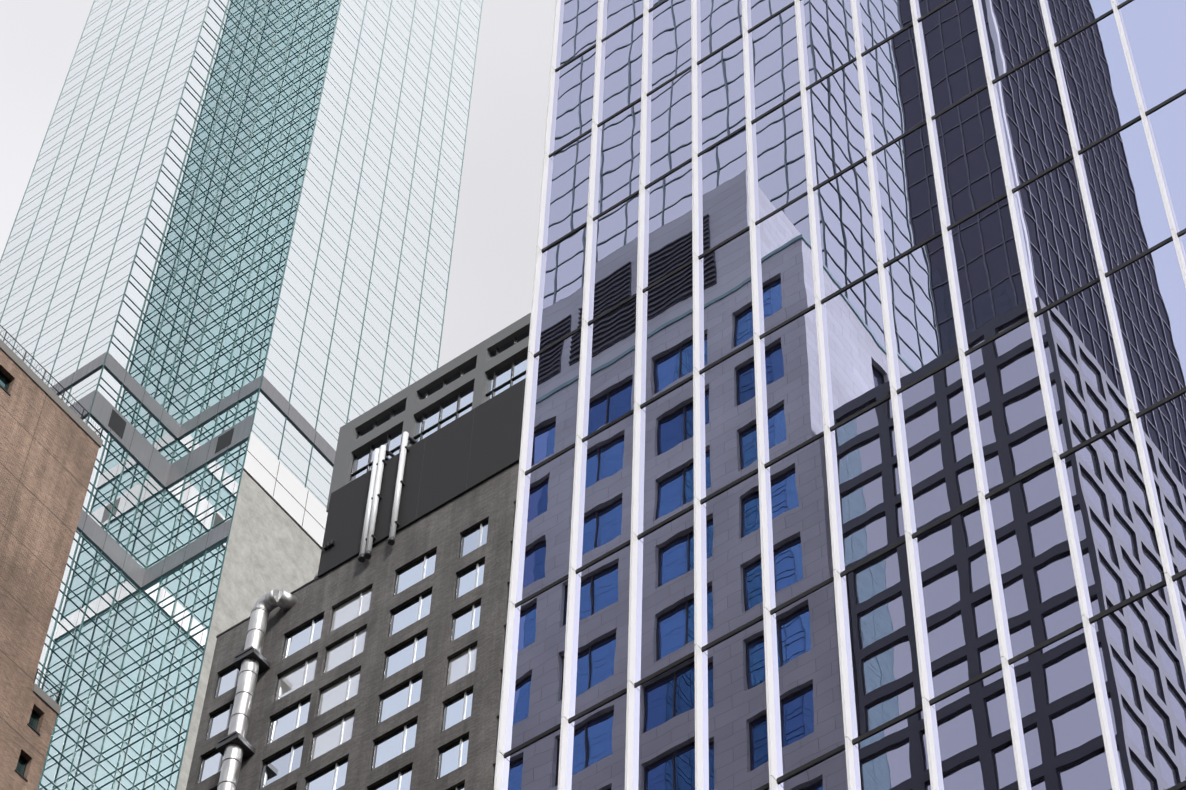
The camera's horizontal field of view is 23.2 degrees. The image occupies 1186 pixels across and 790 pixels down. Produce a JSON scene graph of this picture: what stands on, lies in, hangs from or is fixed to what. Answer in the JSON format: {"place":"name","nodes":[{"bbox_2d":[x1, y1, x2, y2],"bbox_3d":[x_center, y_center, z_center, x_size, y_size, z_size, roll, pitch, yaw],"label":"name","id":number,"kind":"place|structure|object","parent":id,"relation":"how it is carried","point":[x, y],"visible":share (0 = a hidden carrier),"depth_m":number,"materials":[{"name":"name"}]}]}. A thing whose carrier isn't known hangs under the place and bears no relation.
{"place":"outdoors","nodes":[
{"label":"outdoors","id":0,"kind":"place"},
{"bbox_2d":[0,0,554,367],"label":"sky","id":1,"kind":"structure","parent":0,"point":[491,277],"materials":[{"name":"white"}]},
{"label":"ground","id":2,"kind":"structure","parent":0,"visible":0},
{"bbox_2d":[0,325,103,789],"bbox_3d":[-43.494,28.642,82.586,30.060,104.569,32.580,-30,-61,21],"label":"brown brick block","id":3,"kind":"structure","parent":2,"relation":"on","point":[51,441],"depth_m":117.97,"materials":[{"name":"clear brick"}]},
{"bbox_2d":[0,0,482,789],"bbox_3d":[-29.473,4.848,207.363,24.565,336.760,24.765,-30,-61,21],"label":"teal tower","id":4,"kind":"structure","parent":2,"relation":"on","point":[224,266],"depth_m":211.88,"materials":[{"name":"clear glass"}]},
{"bbox_2d":[186,462,518,789],"bbox_3d":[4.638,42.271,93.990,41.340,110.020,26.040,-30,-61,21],"label":"building","id":5,"kind":"structure","parent":2,"relation":"on","point":[385,670],"depth_m":129.21,"materials":[{"name":"concrete"}]},
{"bbox_2d":[216,573,318,789],"bbox_3d":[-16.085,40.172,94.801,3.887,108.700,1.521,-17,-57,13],"label":"duct pipe","id":6,"kind":"object","parent":5,"relation":"attached to","point":[235,748],"visible":0.96,"depth_m":133.12,"materials":[{"name":"silver metal"}]},
{"bbox_2d":[317,313,530,577],"bbox_3d":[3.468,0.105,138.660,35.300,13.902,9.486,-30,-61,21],"label":"rooftop structure","id":7,"kind":"object","parent":5,"relation":"on","point":[438,438],"visible":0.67,"depth_m":140.77,"materials":[{"name":"black metal"}]},
{"bbox_2d":[494,0,1185,789],"bbox_3d":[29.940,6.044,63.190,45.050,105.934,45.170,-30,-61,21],"label":"glass tower","id":8,"kind":"structure","parent":2,"relation":"on","point":[852,452],"depth_m":55.02,"materials":[{"name":"blue glass"}]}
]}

